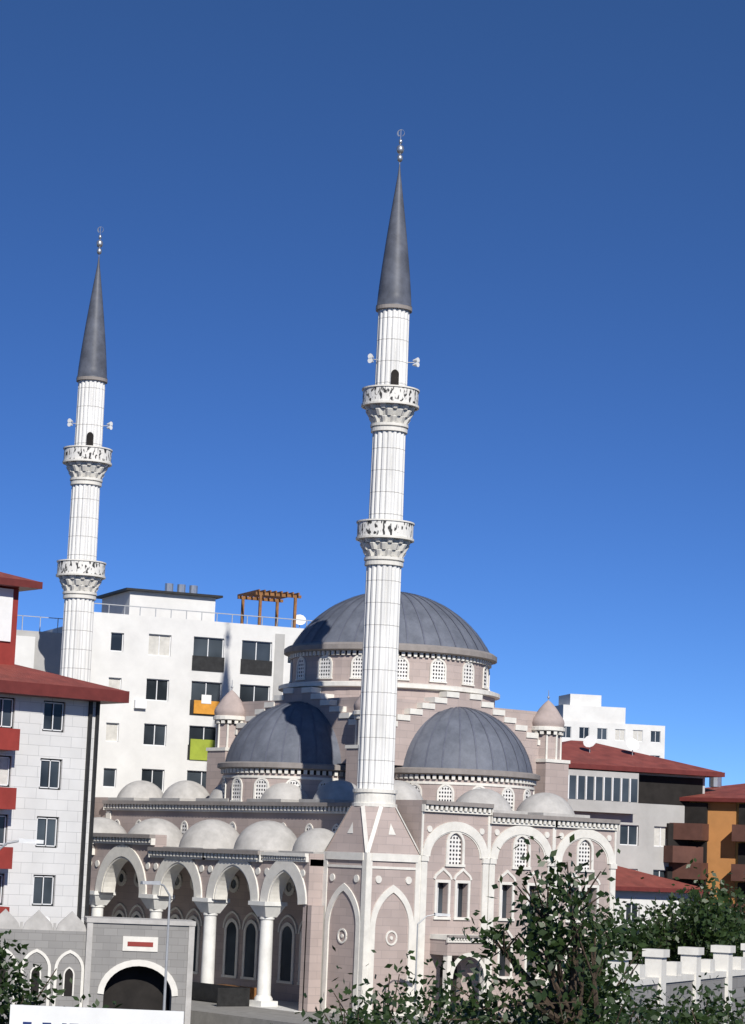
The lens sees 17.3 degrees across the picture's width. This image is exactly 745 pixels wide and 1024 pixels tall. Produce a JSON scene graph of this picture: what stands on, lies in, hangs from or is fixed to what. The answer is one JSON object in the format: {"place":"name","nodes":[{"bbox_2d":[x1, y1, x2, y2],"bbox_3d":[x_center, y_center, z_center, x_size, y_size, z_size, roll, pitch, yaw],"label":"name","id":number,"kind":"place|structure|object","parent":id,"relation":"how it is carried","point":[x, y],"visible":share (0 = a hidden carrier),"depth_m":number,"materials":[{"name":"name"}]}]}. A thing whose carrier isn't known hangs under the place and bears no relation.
{"place":"outdoors","nodes":[
{"label":"outdoors","id":0,"kind":"place"},
{"bbox_2d":[0,694,95,927],"bbox_3d":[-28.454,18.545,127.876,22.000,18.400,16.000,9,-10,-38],"label":"apartment building wall","id":1,"kind":"structure","parent":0,"point":[64,805],"depth_m":127.26,"materials":[{"name":"white paint"}]},
{"bbox_2d":[0,586,152,946],"bbox_3d":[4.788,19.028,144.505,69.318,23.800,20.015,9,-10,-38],"label":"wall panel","id":2,"kind":"object","parent":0,"point":[9,739],"visible":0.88,"depth_m":124.77,"materials":[{"name":"red paint"}]},
{"bbox_2d":[0,909,195,1023],"bbox_3d":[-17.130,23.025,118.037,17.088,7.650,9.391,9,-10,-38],"label":"wall trim","id":3,"kind":"structure","parent":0,"point":[39,920],"depth_m":118.51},
{"bbox_2d":[310,859,323,865],"bbox_3d":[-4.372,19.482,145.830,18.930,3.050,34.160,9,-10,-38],"label":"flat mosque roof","id":4,"kind":"object","parent":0,"point":[314,863],"visible":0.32,"depth_m":129.61,"materials":[{"name":"black"}]},
{"bbox_2d":[0,632,672,922],"bbox_3d":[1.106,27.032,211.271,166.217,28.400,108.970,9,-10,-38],"label":"windows","id":5,"kind":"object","parent":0,"point":[141,704],"visible":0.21,"depth_m":164.47,"materials":[{"name":"black glass"}]},
{"bbox_2d":[66,129,613,1014],"bbox_3d":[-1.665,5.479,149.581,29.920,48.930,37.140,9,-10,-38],"label":"mosque","id":6,"kind":"structure","parent":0,"point":[286,951],"depth_m":137.09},
{"bbox_2d":[93,797,589,853],"bbox_3d":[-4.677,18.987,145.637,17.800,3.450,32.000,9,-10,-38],"label":"cornice","id":7,"kind":"structure","parent":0,"point":[327,800],"depth_m":138.31,"materials":[{"name":"beige stone"}]},
{"bbox_2d":[76,304,620,937],"bbox_3d":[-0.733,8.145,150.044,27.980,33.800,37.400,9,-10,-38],"label":"cornice","id":8,"kind":"structure","parent":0,"point":[358,646],"depth_m":141.66,"materials":[{"name":"grey stone"}]},
{"bbox_2d":[89,655,613,1016],"bbox_3d":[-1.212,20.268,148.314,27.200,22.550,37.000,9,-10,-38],"label":"mosque wall","id":9,"kind":"structure","parent":0,"point":[392,915],"depth_m":135.97,"materials":[{"name":"beige stone"}]},
{"bbox_2d":[116,657,589,869],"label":"lattice window","id":10,"kind":"structure","parent":9,"relation":"in","point":[438,672],"depth_m":142.19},
{"bbox_2d":[225,592,531,772],"bbox_3d":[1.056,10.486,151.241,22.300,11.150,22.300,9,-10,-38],"label":"dome","id":11,"kind":"structure","parent":9,"relation":"on","point":[324,750],"depth_m":143.45,"materials":[{"name":"grey metal"}]},
{"bbox_2d":[225,592,532,772],"bbox_3d":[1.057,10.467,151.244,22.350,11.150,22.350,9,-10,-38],"label":"dome ribs","id":12,"kind":"object","parent":11,"relation":"on","point":[424,725],"visible":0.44,"depth_m":143.82,"materials":[{"name":"grey metal"}]},
{"bbox_2d":[16,630,704,874],"bbox_3d":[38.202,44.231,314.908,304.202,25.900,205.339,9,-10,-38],"label":"building wall","id":13,"kind":"structure","parent":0,"point":[645,855],"depth_m":169.15,"materials":[{"name":"white paint"}]},
{"bbox_2d":[190,1000,542,1023],"bbox_3d":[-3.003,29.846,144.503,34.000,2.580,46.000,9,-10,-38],"label":"ground","id":14,"kind":"structure","parent":0,"point":[203,1012],"depth_m":124.67,"materials":[{"name":"grey concrete"}]},
{"bbox_2d":[56,384,619,1017],"bbox_3d":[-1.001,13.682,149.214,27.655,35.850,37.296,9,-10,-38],"label":"stone trim","id":15,"kind":"structure","parent":14,"relation":"on","point":[282,872],"depth_m":135.16,"materials":[{"name":"white stone"}]},
{"bbox_2d":[91,907,272,1000],"bbox_3d":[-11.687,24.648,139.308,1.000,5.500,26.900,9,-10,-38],"label":"marble columns","id":16,"kind":"object","parent":15,"relation":"on","point":[264,960],"visible":0.47,"depth_m":132.11,"materials":[{"name":"white stone"}]},
{"bbox_2d":[89,890,301,1011],"bbox_3d":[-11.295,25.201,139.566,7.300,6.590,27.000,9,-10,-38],"label":"column capital","id":17,"kind":"object","parent":16,"relation":"on","point":[261,909],"visible":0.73,"depth_m":135.91,"materials":[{"name":"white stone"}]},
{"bbox_2d":[60,308,409,789],"bbox_3d":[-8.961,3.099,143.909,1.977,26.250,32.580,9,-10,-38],"label":"minaret shaft","id":18,"kind":"object","parent":15,"relation":"on","point":[377,734],"visible":0.76,"depth_m":131.98,"materials":[{"name":"white stone"}]},
{"bbox_2d":[77,164,411,378],"bbox_3d":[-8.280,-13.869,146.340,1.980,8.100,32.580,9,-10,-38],"label":"minaret spire","id":19,"kind":"structure","parent":18,"relation":"on","point":[394,286],"depth_m":134.40,"materials":[{"name":"grey metal"}]},
{"bbox_2d":[57,386,418,575],"bbox_3d":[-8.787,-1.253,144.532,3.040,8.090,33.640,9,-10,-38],"label":"balcony railing","id":20,"kind":"object","parent":15,"relation":"on","point":[386,527],"visible":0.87,"depth_m":132.18,"materials":[{"name":"white stone"}]},
{"bbox_2d":[96,139,549,698],"bbox_3d":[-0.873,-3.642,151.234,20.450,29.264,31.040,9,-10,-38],"label":"finial","id":21,"kind":"object","parent":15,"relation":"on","point":[400,159],"visible":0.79,"depth_m":135.19,"materials":[{"name":"metal"}]},
{"bbox_2d":[93,780,574,851],"bbox_3d":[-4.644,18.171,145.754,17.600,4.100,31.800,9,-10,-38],"label":"small domes","id":22,"kind":"structure","parent":15,"relation":"on","point":[259,835],"depth_m":138.44,"materials":[{"name":"beige stone"}]},
{"bbox_2d":[0,922,744,1023],"bbox_3d":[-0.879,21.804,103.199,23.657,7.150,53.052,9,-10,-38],"label":"perimeter wall","id":23,"kind":"structure","parent":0,"point":[107,954],"depth_m":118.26,"materials":[{"name":"grey stone"}]},
{"bbox_2d":[0,572,744,888],"bbox_3d":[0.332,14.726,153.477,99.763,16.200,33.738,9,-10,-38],"label":"roof tile","id":24,"kind":"object","parent":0,"point":[574,751],"visible":0.35,"depth_m":169.22,"materials":[{"name":"red tile"}]},
{"bbox_2d":[0,577,744,893],"bbox_3d":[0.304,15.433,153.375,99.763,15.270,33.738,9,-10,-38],"label":"roof eaves","id":25,"kind":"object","parent":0,"point":[104,696],"depth_m":129.54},
{"bbox_2d":[0,0,744,787],"label":"sky","id":26,"kind":"structure","parent":0,"point":[573,171],"materials":[{"name":"blue"}]},
{"bbox_2d":[214,690,564,726],"bbox_3d":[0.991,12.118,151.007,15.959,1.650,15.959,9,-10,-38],"label":"cap","id":27,"kind":"object","parent":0,"point":[547,713],"visible":0.5,"depth_m":149.69,"materials":[{"name":"beige stone"}]},
{"bbox_2d":[436,882,587,917],"bbox_3d":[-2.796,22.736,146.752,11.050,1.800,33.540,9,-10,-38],"label":"windows","id":28,"kind":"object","parent":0,"point":[457,899],"visible":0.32,"depth_m":131.26,"materials":[{"name":"glass"}]},
{"bbox_2d":[663,823,744,911],"bbox_3d":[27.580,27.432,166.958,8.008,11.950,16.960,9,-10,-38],"label":"balcony","id":29,"kind":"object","parent":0,"point":[678,858],"visible":0.38,"depth_m":170.15,"materials":[{"name":"brown paint"}]},
{"bbox_2d":[694,802,735,910],"bbox_3d":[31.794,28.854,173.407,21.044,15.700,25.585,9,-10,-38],"label":"building wall","id":30,"kind":"structure","parent":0,"point":[721,849],"depth_m":170.50,"materials":[{"name":"orange paint"}]},
{"bbox_2d":[690,801,744,903],"bbox_3d":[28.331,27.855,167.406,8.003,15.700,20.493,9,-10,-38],"label":"balcony slab","id":31,"kind":"structure","parent":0,"point":[737,823],"depth_m":169.93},
{"label":"asphalt ground","id":32,"kind":"structure","parent":0,"visible":0},
{"bbox_2d":[0,838,449,1018],"bbox_3d":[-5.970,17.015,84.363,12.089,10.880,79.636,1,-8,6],"label":"street pole","id":33,"kind":"object","parent":32,"relation":"on","point":[22,840],"visible":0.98,"depth_m":98.36,"materials":[{"name":"grey metal"}]},
{"bbox_2d":[9,884,183,1023],"bbox_3d":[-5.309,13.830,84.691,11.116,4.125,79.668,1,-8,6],"label":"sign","id":34,"kind":"object","parent":33,"relation":"on","point":[33,1014],"visible":1,"depth_m":45.06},
{"bbox_2d":[23,1022,65,1023],"bbox_3d":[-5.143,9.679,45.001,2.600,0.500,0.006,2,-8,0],"label":"sign lettering","id":35,"kind":"object","parent":34,"relation":"attached to","point":[42,1023],"visible":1,"depth_m":45.03},
{"bbox_2d":[0,583,744,1010],"bbox_3d":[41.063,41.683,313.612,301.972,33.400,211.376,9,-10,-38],"label":"white plaster town","id":36,"kind":"object","parent":32,"relation":"on","point":[133,667],"visible":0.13,"depth_m":165.21},
{"bbox_2d":[190,739,214,759],"bbox_3d":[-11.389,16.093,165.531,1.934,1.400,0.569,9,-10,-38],"label":"green panel","id":37,"kind":"object","parent":36,"relation":"attached to","point":[198,747],"visible":0.64,"depth_m":165.40,"materials":[{"name":"paint"}]},
{"bbox_2d":[193,700,219,714],"bbox_3d":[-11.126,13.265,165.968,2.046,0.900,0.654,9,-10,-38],"label":"balcony","id":38,"kind":"structure","parent":36,"relation":"attached to","point":[200,707],"depth_m":165.79,"materials":[{"name":"orange paint"}]},
{"bbox_2d":[17,603,632,755],"bbox_3d":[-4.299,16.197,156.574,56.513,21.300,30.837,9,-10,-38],"label":"railing","id":39,"kind":"object","parent":36,"relation":"on","point":[186,618],"visible":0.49,"depth_m":166.23,"materials":[{"name":"grey metal"}]},
{"bbox_2d":[0,834,744,1023],"bbox_3d":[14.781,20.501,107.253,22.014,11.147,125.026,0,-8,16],"label":"leaves","id":40,"kind":"object","parent":32,"relation":"on","point":[694,916],"visible":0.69,"depth_m":54.65,"materials":[{"name":"green plant"}]}
]}

